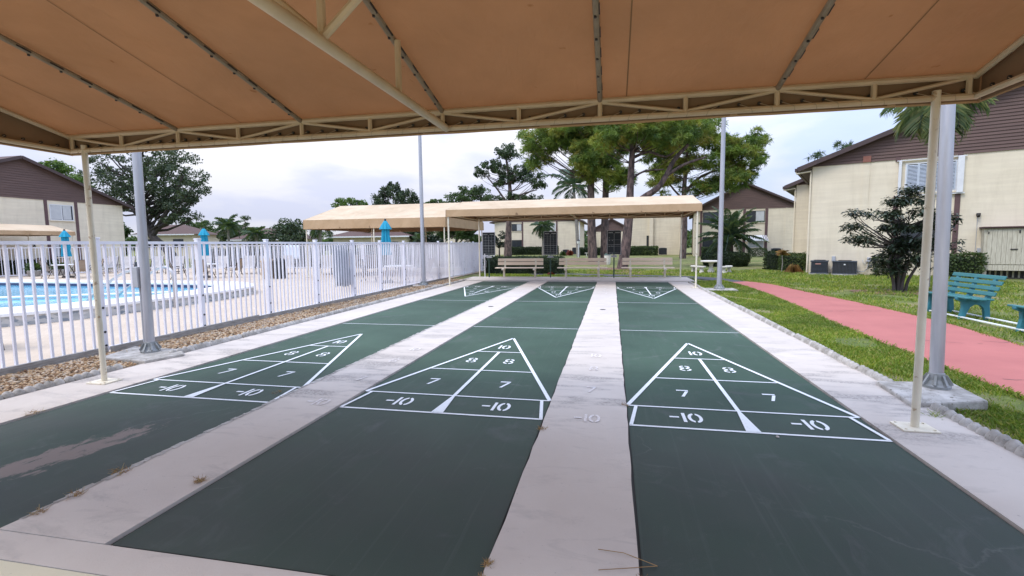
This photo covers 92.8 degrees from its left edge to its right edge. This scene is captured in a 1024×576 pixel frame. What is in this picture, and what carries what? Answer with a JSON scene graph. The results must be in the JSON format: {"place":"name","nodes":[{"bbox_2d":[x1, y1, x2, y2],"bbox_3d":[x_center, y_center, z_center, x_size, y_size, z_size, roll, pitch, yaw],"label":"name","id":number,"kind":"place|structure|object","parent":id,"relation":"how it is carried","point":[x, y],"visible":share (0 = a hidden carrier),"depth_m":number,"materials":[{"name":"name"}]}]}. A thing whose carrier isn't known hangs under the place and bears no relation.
{"place":"outdoors","nodes":[
{"label":"outdoors","id":0,"kind":"place"},
{"bbox_2d":[0,560,98,575],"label":"pavement","id":1,"kind":"structure","parent":0,"point":[8,568],"depth_m":2.07,"materials":[{"name":"beige concrete"}]},
{"bbox_2d":[0,0,1023,433],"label":"fabric canopy","id":2,"kind":"object","parent":1,"relation":"on","point":[84,78],"visible":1,"depth_m":3.36,"materials":[{"name":"fabric"}]},
{"bbox_2d":[0,155,133,270],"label":"apartment block","id":3,"kind":"structure","parent":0,"point":[32,192],"depth_m":30.16,"materials":[{"name":"paint"}]},
{"bbox_2d":[49,204,74,221],"bbox_3d":[-28.438,-4.731,30.779,0.090,1.040,1.440,0,5,12],"label":"window","id":4,"kind":"structure","parent":3,"relation":"in","point":[64,213],"depth_m":30.75,"materials":[{"name":"white glass"}]},
{"bbox_2d":[0,530,325,575],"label":"pavement","id":5,"kind":"structure","parent":0,"point":[73,555],"depth_m":2.13,"materials":[{"name":"beige concrete"}]},
{"bbox_2d":[130,225,217,258],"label":"house","id":6,"kind":"structure","parent":0,"point":[184,233],"depth_m":61.83,"materials":[{"name":"brown"}]},
{"bbox_2d":[0,278,460,394],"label":"gravel","id":7,"kind":"structure","parent":0,"point":[12,381],"depth_m":6.87,"materials":[{"name":"brown gravel"}]},
{"bbox_2d":[0,378,65,399],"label":"edging block","id":8,"kind":"structure","parent":7,"relation":"on","point":[29,389],"depth_m":4.67,"materials":[{"name":"concrete"}]},
{"bbox_2d":[0,347,107,375],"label":"kick board","id":9,"kind":"object","parent":7,"relation":"on","point":[33,365],"visible":0.49,"depth_m":5.70,"materials":[{"name":"grey concrete"}]},
{"bbox_2d":[63,364,122,382],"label":"edging block","id":10,"kind":"structure","parent":7,"relation":"on","point":[83,375],"depth_m":5.20,"materials":[{"name":"concrete"}]},
{"bbox_2d":[106,152,183,364],"bbox_3d":[-4.728,-2.642,5.876,1.095,7.120,0.621,1,5,18],"label":"lamp post","id":11,"kind":"object","parent":7,"relation":"on","point":[150,349],"visible":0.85,"depth_m":6.12,"materials":[{"name":"metal"}]},
{"bbox_2d":[110,315,259,351],"bbox_3d":[-4.993,0.703,7.742,0.044,0.145,2.730,0,6,12],"label":"kick board","id":12,"kind":"object","parent":7,"relation":"on","point":[169,336],"visible":0.56,"depth_m":7.56,"materials":[{"name":"grey concrete"}]},
{"bbox_2d":[169,341,210,352],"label":"edging block","id":13,"kind":"structure","parent":7,"relation":"on","point":[205,344],"depth_m":6.46,"materials":[{"name":"concrete"}]},
{"bbox_2d":[209,334,242,345],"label":"edging block","id":14,"kind":"structure","parent":7,"relation":"on","point":[224,340],"depth_m":7.03,"materials":[{"name":"concrete"}]},
{"bbox_2d":[0,279,459,388],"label":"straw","id":15,"kind":"object","parent":7,"relation":"on","point":[210,335],"visible":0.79,"depth_m":7.63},
{"bbox_2d":[259,294,364,318],"bbox_3d":[-4.366,0.421,11.012,0.044,0.145,4.150,0,5,12],"label":"kick board","id":16,"kind":"object","parent":7,"relation":"on","point":[289,311],"visible":0.41,"depth_m":10.55,"materials":[{"name":"grey concrete"}]},
{"bbox_2d":[413,135,441,286],"bbox_3d":[-2.890,-3.285,16.132,0.850,6.520,0.700,0,5,12],"label":"lamp post","id":17,"kind":"object","parent":7,"relation":"on","point":[423,277],"visible":0.69,"depth_m":16.20,"materials":[{"name":"metal"}]},
{"bbox_2d":[0,281,482,424],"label":"pavement","id":18,"kind":"structure","parent":0,"point":[15,408],"depth_m":5.70,"materials":[{"name":"grey concrete"}]},
{"bbox_2d":[446,195,701,287],"bbox_3d":[2.070,-1.641,16.959,7.970,2.900,3.740,0,5,12],"label":"fabric canopy","id":19,"kind":"object","parent":18,"relation":"on","point":[681,206],"visible":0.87,"depth_m":15.79,"materials":[{"name":"beige fabric"}]},
{"bbox_2d":[0,268,483,367],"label":"pool deck","id":20,"kind":"structure","parent":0,"point":[20,342],"depth_m":10.04,"materials":[{"name":"white concrete"}]},
{"bbox_2d":[0,224,75,240],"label":"fabric canopy","id":21,"kind":"object","parent":20,"relation":"on","point":[24,230],"visible":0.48,"depth_m":26.55,"materials":[{"name":"beige fabric"}]},
{"bbox_2d":[59,229,73,277],"bbox_3d":[-21.547,-1.674,23.554,0.500,2.340,0.492,0,5,12],"label":"umbrella","id":22,"kind":"object","parent":20,"relation":"on","point":[64,235],"visible":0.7,"depth_m":23.44,"materials":[{"name":"teal fabric"}]},
{"bbox_2d":[0,245,194,276],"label":"picket fence","id":23,"kind":"object","parent":20,"relation":"on","point":[22,258],"visible":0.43,"depth_m":26.80,"materials":[{"name":"white metal"}]},
{"bbox_2d":[0,280,253,326],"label":"swimming pool","id":24,"kind":"structure","parent":20,"relation":"in","point":[5,318],"depth_m":10.97,"materials":[{"name":"tile"}]},
{"bbox_2d":[0,285,196,307],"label":"water","id":25,"kind":"structure","parent":24,"relation":"in","point":[15,290],"depth_m":14.44,"materials":[{"name":"blue liquid"}]},
{"bbox_2d":[0,291,171,298],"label":"lane rope","id":26,"kind":"object","parent":25,"relation":"on","point":[64,295],"visible":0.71,"depth_m":12.88,"materials":[{"name":"white plastic"}]},
{"bbox_2d":[198,227,210,277],"bbox_3d":[-14.084,-1.637,22.360,0.500,2.320,0.492,-2,5,-17],"label":"umbrella","id":27,"kind":"object","parent":20,"relation":"on","point":[204,233],"visible":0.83,"depth_m":22.23,"materials":[{"name":"teal fabric"}]},
{"bbox_2d":[0,237,487,367],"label":"picket fence","id":28,"kind":"object","parent":20,"relation":"on","point":[439,260],"visible":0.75,"depth_m":8.38,"materials":[{"name":"white metal"}]},
{"bbox_2d":[333,245,350,286],"bbox_3d":[-4.276,-0.549,12.231,0.047,1.061,0.840,0,5,12],"label":"hanging sheet","id":29,"kind":"object","parent":28,"relation":"hanging from","point":[342,265],"visible":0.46,"depth_m":12.21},
{"bbox_2d":[212,242,494,267],"bbox_3d":[-10.786,-1.991,30.229,19.976,1.520,0.080,0,5,12],"label":"picket fence","id":30,"kind":"object","parent":20,"relation":"on","point":[245,250],"visible":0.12,"depth_m":30.71,"materials":[{"name":"white metal"}]},
{"bbox_2d":[379,219,392,282],"bbox_3d":[-4.649,-1.372,18.003,0.492,2.370,0.500,3,7,38],"label":"umbrella","id":31,"kind":"object","parent":20,"relation":"on","point":[385,227],"visible":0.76,"depth_m":17.87,"materials":[{"name":"teal fabric"}]},
{"bbox_2d":[303,203,483,276],"bbox_3d":[-5.387,-2.433,24.048,6.680,3.364,6.259,0,5,12],"label":"fabric canopy","id":32,"kind":"object","parent":20,"relation":"on","point":[397,217],"visible":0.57,"depth_m":21.78,"materials":[{"name":"beige fabric"}]},
{"bbox_2d":[0,281,528,527],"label":"court","id":33,"kind":"object","parent":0,"point":[49,457],"visible":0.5,"depth_m":4.18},
{"bbox_2d":[110,286,510,402],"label":"court lines","id":34,"kind":"object","parent":33,"relation":"on","point":[192,395],"visible":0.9,"depth_m":5.10,"materials":[{"name":"paint"}]},
{"bbox_2d":[159,286,506,395],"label":"court numbers","id":35,"kind":"object","parent":33,"relation":"on","point":[280,375],"visible":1,"depth_m":4.83,"materials":[{"name":"paint"}]},
{"bbox_2d":[0,281,547,545],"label":"pavement","id":36,"kind":"structure","parent":0,"point":[112,510],"depth_m":3.23,"materials":[{"name":"grey concrete"}]},
{"bbox_2d":[308,288,606,421],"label":"pavement numbers","id":37,"kind":"object","parent":36,"relation":"on","point":[590,416],"visible":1,"depth_m":4.30,"materials":[{"name":"paint"}]},
{"bbox_2d":[230,228,318,248],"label":"house","id":38,"kind":"structure","parent":0,"point":[236,239],"depth_m":64.10,"materials":[{"name":"brown"}]},
{"bbox_2d":[111,282,642,575],"bbox_3d":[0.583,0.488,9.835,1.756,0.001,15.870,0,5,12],"label":"court","id":39,"kind":"object","parent":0,"point":[340,491],"visible":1,"depth_m":2.93,"materials":[{"name":"green concrete"}]},
{"bbox_2d":[340,286,592,419],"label":"court lines","id":40,"kind":"object","parent":39,"relation":"on","point":[441,408],"visible":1,"depth_m":4.56,"materials":[{"name":"paint"}]},
{"bbox_2d":[386,287,580,410],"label":"court numbers","id":41,"kind":"object","parent":39,"relation":"on","point":[492,408],"visible":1,"depth_m":4.33,"materials":[{"name":"paint"}]},
{"bbox_2d":[0,107,905,238],"label":"sky","id":42,"kind":"structure","parent":0,"point":[268,183],"materials":[{"name":"white"}]},
{"bbox_2d":[489,219,586,254],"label":"apartment block","id":43,"kind":"structure","parent":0,"point":[521,234],"depth_m":64.16,"materials":[{"name":"brown paint"}]},
{"bbox_2d":[483,281,638,575],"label":"pavement","id":44,"kind":"structure","parent":0,"point":[571,511],"depth_m":2.81,"materials":[{"name":"grey concrete"}]},
{"bbox_2d":[102,247,1023,443],"bbox_3d":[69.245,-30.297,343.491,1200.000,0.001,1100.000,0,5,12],"label":"ground","id":45,"kind":"structure","parent":0,"point":[689,261],"depth_m":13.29,"materials":[{"name":"plant"}]},
{"bbox_2d":[0,258,58,274],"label":"hedge","id":46,"kind":"object","parent":45,"relation":"on","point":[14,266],"visible":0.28,"depth_m":27.36,"materials":[{"name":"green plant"}]},
{"bbox_2d":[38,157,95,186],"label":"tree","id":47,"kind":"object","parent":45,"relation":"on","point":[60,167],"visible":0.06,"depth_m":54.01,"materials":[{"name":"green plant"}]},
{"bbox_2d":[75,150,211,262],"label":"tree","id":48,"kind":"object","parent":45,"relation":"on","point":[174,198],"visible":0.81,"depth_m":40.61,"materials":[{"name":"green plant"}]},
{"bbox_2d":[180,218,215,232],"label":"tree","id":49,"kind":"object","parent":45,"relation":"on","point":[204,224],"visible":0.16,"depth_m":69.95,"materials":[{"name":"green plant"}]},
{"bbox_2d":[209,214,244,248],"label":"palm tree","id":50,"kind":"object","parent":45,"relation":"on","point":[230,224],"visible":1,"depth_m":59.69,"materials":[{"name":"green plant"}]},
{"bbox_2d":[240,226,269,247],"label":"palm tree","id":51,"kind":"object","parent":45,"relation":"on","point":[252,232],"visible":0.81,"depth_m":59.49,"materials":[{"name":"green plant"}]},
{"bbox_2d":[211,246,320,266],"bbox_3d":[-16.657,-2.026,32.658,8.344,1.497,1.226,0,5,12],"label":"hedge","id":52,"kind":"object","parent":45,"relation":"on","point":[250,251],"visible":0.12,"depth_m":32.40,"materials":[{"name":"green plant"}]},
{"bbox_2d":[265,218,309,248],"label":"tree","id":53,"kind":"object","parent":45,"relation":"on","point":[288,232],"visible":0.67,"depth_m":48.15,"materials":[{"name":"green plant"}]},
{"bbox_2d":[302,227,335,259],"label":"palm tree","id":54,"kind":"object","parent":45,"relation":"on","point":[314,233],"visible":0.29,"depth_m":44.73,"materials":[{"name":"green plant"}]},
{"bbox_2d":[330,197,367,207],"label":"tree","id":55,"kind":"object","parent":45,"relation":"on","point":[351,201],"visible":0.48,"depth_m":74.18,"materials":[{"name":"green plant"}]},
{"bbox_2d":[326,231,412,247],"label":"house","id":56,"kind":"structure","parent":45,"relation":"on","point":[348,236],"depth_m":52.47,"materials":[{"name":"brown"}]},
{"bbox_2d":[370,181,419,204],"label":"tree","id":57,"kind":"object","parent":45,"relation":"on","point":[384,195],"visible":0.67,"depth_m":59.62,"materials":[{"name":"green plant"}]},
{"bbox_2d":[125,229,691,250],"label":"trees","id":58,"kind":"object","parent":45,"relation":"on","point":[689,238],"visible":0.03,"depth_m":131.40,"materials":[{"name":"green plant"}]},
{"bbox_2d":[433,231,481,246],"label":"tree","id":59,"kind":"object","parent":45,"relation":"on","point":[463,235],"visible":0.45,"depth_m":46.58,"materials":[{"name":"green plant"}]},
{"bbox_2d":[442,185,503,202],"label":"tree","id":60,"kind":"object","parent":45,"relation":"on","point":[469,196],"visible":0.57,"depth_m":68.78,"materials":[{"name":"green plant"}]},
{"bbox_2d":[471,142,547,256],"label":"tree","id":61,"kind":"object","parent":45,"relation":"on","point":[511,176],"visible":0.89,"depth_m":50.96,"materials":[{"name":"green plant"}]},
{"bbox_2d":[483,255,564,273],"bbox_3d":[0.627,-1.167,23.645,3.948,0.929,2.234,0,5,8],"label":"hedge","id":62,"kind":"object","parent":45,"relation":"on","point":[494,261],"visible":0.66,"depth_m":22.79,"materials":[{"name":"green plant"}]},
{"bbox_2d":[512,246,541,254],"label":"hedge","id":63,"kind":"object","parent":45,"relation":"on","point":[528,250],"visible":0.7,"depth_m":62.56,"materials":[{"name":"green plant"}]},
{"bbox_2d":[530,220,554,254],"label":"palm tree","id":64,"kind":"object","parent":45,"relation":"on","point":[541,227],"visible":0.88,"depth_m":58.46,"materials":[{"name":"green plant"}]},
{"bbox_2d":[516,125,607,261],"bbox_3d":[4.686,-8.488,34.569,9.411,13.441,5.979,0,5,12],"label":"pine tree","id":65,"kind":"object","parent":45,"relation":"on","point":[558,139],"visible":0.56,"depth_m":33.90,"materials":[{"name":"green plant"}]},
{"bbox_2d":[544,168,598,256],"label":"palm tree","id":66,"kind":"object","parent":45,"relation":"on","point":[572,181],"visible":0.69,"depth_m":49.46,"materials":[{"name":"green plant"}]},
{"bbox_2d":[573,125,637,261],"bbox_3d":[6.733,-8.546,34.855,5.834,13.432,5.779,0,5,12],"label":"pine tree","id":67,"kind":"object","parent":45,"relation":"on","point":[608,176],"visible":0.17,"depth_m":33.98,"materials":[{"name":"green plant"}]},
{"bbox_2d":[630,246,658,255],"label":"hedge","id":68,"kind":"object","parent":45,"relation":"on","point":[643,250],"visible":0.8,"depth_m":53.43,"materials":[{"name":"green plant"}]},
{"bbox_2d":[588,119,720,268],"bbox_3d":[7.373,-6.269,26.114,6.728,10.537,4.545,-2,5,-11],"label":"pine tree","id":69,"kind":"object","parent":45,"relation":"on","point":[651,135],"visible":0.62,"depth_m":25.45,"materials":[{"name":"green plant"}]},
{"bbox_2d":[639,118,773,258],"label":"pine tree","id":70,"kind":"object","parent":45,"relation":"on","point":[738,173],"visible":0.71,"depth_m":40.67,"materials":[{"name":"green plant"}]},
{"bbox_2d":[705,117,737,290],"bbox_3d":[5.933,-3.162,13.712,0.870,6.520,0.600,0,5,12],"label":"lamp post","id":71,"kind":"object","parent":45,"relation":"on","point":[718,286],"visible":0.69,"depth_m":13.77,"materials":[{"name":"metal"}]},
{"bbox_2d":[701,251,751,266],"bbox_3d":[12.464,-1.712,28.367,2.767,0.932,2.529,0,5,12],"label":"hedge","id":72,"kind":"object","parent":45,"relation":"on","point":[737,259],"visible":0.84,"depth_m":27.46,"materials":[{"name":"green plant"}]},
{"bbox_2d":[695,206,768,256],"bbox_3d":[13.066,-3.184,29.313,4.030,3.608,4.199,0,5,12],"label":"palm tree","id":73,"kind":"object","parent":45,"relation":"on","point":[733,222],"visible":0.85,"depth_m":28.73,"materials":[{"name":"green plant"}]},
{"bbox_2d":[762,250,779,269],"bbox_3d":[13.168,-1.417,24.545,0.934,1.016,1.281,3,6,35],"label":"hedge","id":74,"kind":"object","parent":45,"relation":"on","point":[771,260],"visible":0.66,"depth_m":24.21,"materials":[{"name":"green plant"}]},
{"bbox_2d":[777,252,808,270],"bbox_3d":[13.363,-1.257,23.079,1.302,0.938,1.612,3,6,35],"label":"hedge","id":75,"kind":"object","parent":45,"relation":"on","point":[794,258],"visible":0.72,"depth_m":22.62,"materials":[{"name":"green plant"}]},
{"bbox_2d":[783,179,811,260],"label":"apartment block","id":76,"kind":"structure","parent":45,"relation":"on","point":[798,190],"depth_m":25.82,"materials":[{"name":"paint"}]},
{"bbox_2d":[809,260,828,274],"bbox_3d":[12.805,-0.870,20.292,0.720,0.625,0.640,3,6,35],"label":"cooling unit","id":77,"kind":"object","parent":45,"relation":"on","point":[819,266],"visible":0.99,"depth_m":20.09,"materials":[{"name":"metal"}]},
{"bbox_2d":[805,140,853,161],"bbox_3d":[22.197,-6.139,34.039,3.484,8.449,1.652,0,5,12],"label":"palm tree","id":78,"kind":"object","parent":45,"relation":"on","point":[817,154],"visible":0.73,"depth_m":33.70,"materials":[{"name":"green plant"}]},
{"bbox_2d":[831,260,856,275],"bbox_3d":[13.513,-0.827,19.788,0.920,0.615,0.680,3,6,35],"label":"cooling unit","id":79,"kind":"object","parent":45,"relation":"on","point":[844,267],"visible":0.99,"depth_m":19.57,"materials":[{"name":"metal"}]},
{"bbox_2d":[830,352,859,368],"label":"edging block","id":80,"kind":"structure","parent":45,"relation":"on","point":[844,360],"depth_m":5.42,"materials":[{"name":"concrete"}]},
{"bbox_2d":[857,365,893,381],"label":"edging block","id":81,"kind":"structure","parent":45,"relation":"on","point":[871,373],"depth_m":4.84,"materials":[{"name":"concrete"}]},
{"bbox_2d":[795,86,1023,278],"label":"apartment block","id":82,"kind":"structure","parent":45,"relation":"on","point":[865,175],"depth_m":18.05,"materials":[{"name":"paint"}]},
{"bbox_2d":[904,159,957,193],"bbox_3d":[15.752,-4.157,18.339,1.600,1.180,0.090,3,6,35],"label":"window","id":83,"kind":"structure","parent":82,"relation":"in","point":[915,173],"depth_m":18.51,"materials":[{"name":"white glass"}]},
{"bbox_2d":[876,104,987,410],"bbox_3d":[3.636,-2.556,3.930,0.707,7.119,0.715,0,5,12],"label":"lamp post","id":84,"kind":"object","parent":45,"relation":"on","point":[940,387],"visible":0.89,"depth_m":4.25,"materials":[{"name":"metal"}]},
{"bbox_2d":[879,96,998,286],"bbox_3d":[12.193,-2.812,14.069,2.449,5.624,2.479,0,5,12],"label":"palm tree","id":85,"kind":"object","parent":45,"relation":"on","point":[910,119],"visible":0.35,"depth_m":13.84,"materials":[{"name":"green plant"}]},
{"bbox_2d":[929,402,988,435],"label":"edging block","id":86,"kind":"structure","parent":45,"relation":"on","point":[968,423],"depth_m":3.63,"materials":[{"name":"concrete"}]},
{"bbox_2d":[933,250,988,277],"bbox_3d":[16.334,-0.867,17.775,1.474,1.076,0.880,3,6,35],"label":"hedge","id":87,"kind":"object","parent":45,"relation":"on","point":[961,262],"visible":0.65,"depth_m":17.49,"materials":[{"name":"green plant"}]},
{"bbox_2d":[927,272,1006,319],"bbox_3d":[8.199,0.128,8.937,0.618,0.774,1.300,0,5,12],"label":"park bench","id":88,"kind":"object","parent":45,"relation":"on","point":[968,300],"visible":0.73,"depth_m":8.62,"materials":[{"name":"teal plastic"}]},
{"bbox_2d":[984,429,1023,457],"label":"edging block","id":89,"kind":"structure","parent":45,"relation":"on","point":[1006,442],"depth_m":3.19,"materials":[{"name":"concrete"}]},
{"bbox_2d":[1007,304,1023,331],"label":"park bench","id":90,"kind":"object","parent":45,"relation":"on","point":[1020,310],"visible":0.91,"depth_m":7.32,"materials":[{"name":"teal plastic"}]},
{"bbox_2d":[461,277,694,281],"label":"concrete walkway","id":91,"kind":"structure","parent":0,"point":[617,279],"depth_m":18.10,"materials":[{"name":"grey concrete"}]},
{"bbox_2d":[482,232,494,276],"bbox_3d":[-0.929,-1.326,19.641,0.524,1.825,0.080,0,5,12],"label":"score board","id":92,"kind":"object","parent":91,"relation":"on","point":[488,243],"visible":1,"depth_m":19.59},
{"bbox_2d":[496,258,543,276],"bbox_3d":[0.299,-0.799,19.503,1.920,0.755,0.529,0,5,12],"label":"wooden bench","id":93,"kind":"object","parent":91,"relation":"on","point":[505,263],"visible":0.98,"depth_m":19.63,"materials":[{"name":"beige paint"}]},
{"bbox_2d":[544,231,556,276],"bbox_3d":[1.510,-1.307,19.141,0.524,1.825,0.080,0,5,12],"label":"score board","id":94,"kind":"object","parent":91,"relation":"on","point":[550,243],"visible":1,"depth_m":19.09,"materials":[{"name":"black plastic"}]},
{"bbox_2d":[557,258,606,277],"bbox_3d":[2.738,-0.781,19.003,1.920,0.755,0.529,0,5,12],"label":"wooden bench","id":95,"kind":"object","parent":91,"relation":"on","point":[598,263],"visible":1,"depth_m":19.12,"materials":[{"name":"beige paint"}]},
{"bbox_2d":[607,230,620,277],"bbox_3d":[3.905,-1.289,18.649,0.524,1.825,0.080,0,5,12],"label":"score board","id":96,"kind":"object","parent":91,"relation":"on","point":[613,243],"visible":0.98,"depth_m":18.61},
{"bbox_2d":[622,258,674,277],"bbox_3d":[5.148,-0.762,18.509,1.920,0.755,0.529,0,5,12],"label":"wooden bench","id":97,"kind":"object","parent":91,"relation":"on","point":[654,261],"visible":1,"depth_m":18.64,"materials":[{"name":"beige paint"}]},
{"bbox_2d":[586,219,623,246],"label":"apartment block","id":98,"kind":"structure","parent":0,"point":[614,224],"depth_m":73.62,"materials":[{"name":"brown paint"}]},
{"bbox_2d":[533,273,741,281],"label":"path","id":99,"kind":"structure","parent":0,"point":[705,278],"depth_m":19.96,"materials":[{"name":"concrete"}]},
{"bbox_2d":[631,216,688,254],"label":"apartment block","id":100,"kind":"structure","parent":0,"point":[662,232],"depth_m":55.40,"materials":[{"name":"brown paint"}]},
{"bbox_2d":[689,183,795,255],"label":"apartment block","id":101,"kind":"structure","parent":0,"point":[774,211],"depth_m":46.11,"materials":[{"name":"brown paint"}]},
{"bbox_2d":[746,211,764,222],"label":"window","id":102,"kind":"structure","parent":101,"relation":"in","point":[756,215],"depth_m":46.18,"materials":[{"name":"white glass"}]},
{"bbox_2d":[616,282,1023,575],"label":"court","id":103,"kind":"object","parent":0,"point":[716,503],"visible":1,"depth_m":2.80,"materials":[{"name":"green concrete"}]},
{"bbox_2d":[627,287,829,429],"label":"court numbers","id":104,"kind":"object","parent":103,"relation":"on","point":[773,399],"visible":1,"depth_m":3.85,"materials":[{"name":"paint"}]},
{"bbox_2d":[617,287,892,441],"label":"court lines","id":105,"kind":"object","parent":103,"relation":"on","point":[749,426],"visible":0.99,"depth_m":4.03,"materials":[{"name":"paint"}]},
{"bbox_2d":[668,282,1023,533],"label":"pavement","id":106,"kind":"structure","parent":0,"point":[985,473],"depth_m":3.64,"materials":[{"name":"grey concrete"}]},
{"bbox_2d":[734,281,1023,395],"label":"path","id":107,"kind":"structure","parent":0,"point":[999,362],"depth_m":7.02,"materials":[{"name":"red paint"}]},
{"bbox_2d":[850,289,960,294],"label":"mulch ground","id":108,"kind":"structure","parent":0,"point":[857,291],"depth_m":13.16,"materials":[{"name":"brown soil"}]},
{"bbox_2d":[838,183,965,291],"bbox_3d":[10.484,-1.346,13.207,2.853,2.904,1.902,0,5,12],"label":"tree","id":109,"kind":"object","parent":108,"relation":"on","point":[901,247],"visible":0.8,"depth_m":13.05,"materials":[{"name":"green plant"}]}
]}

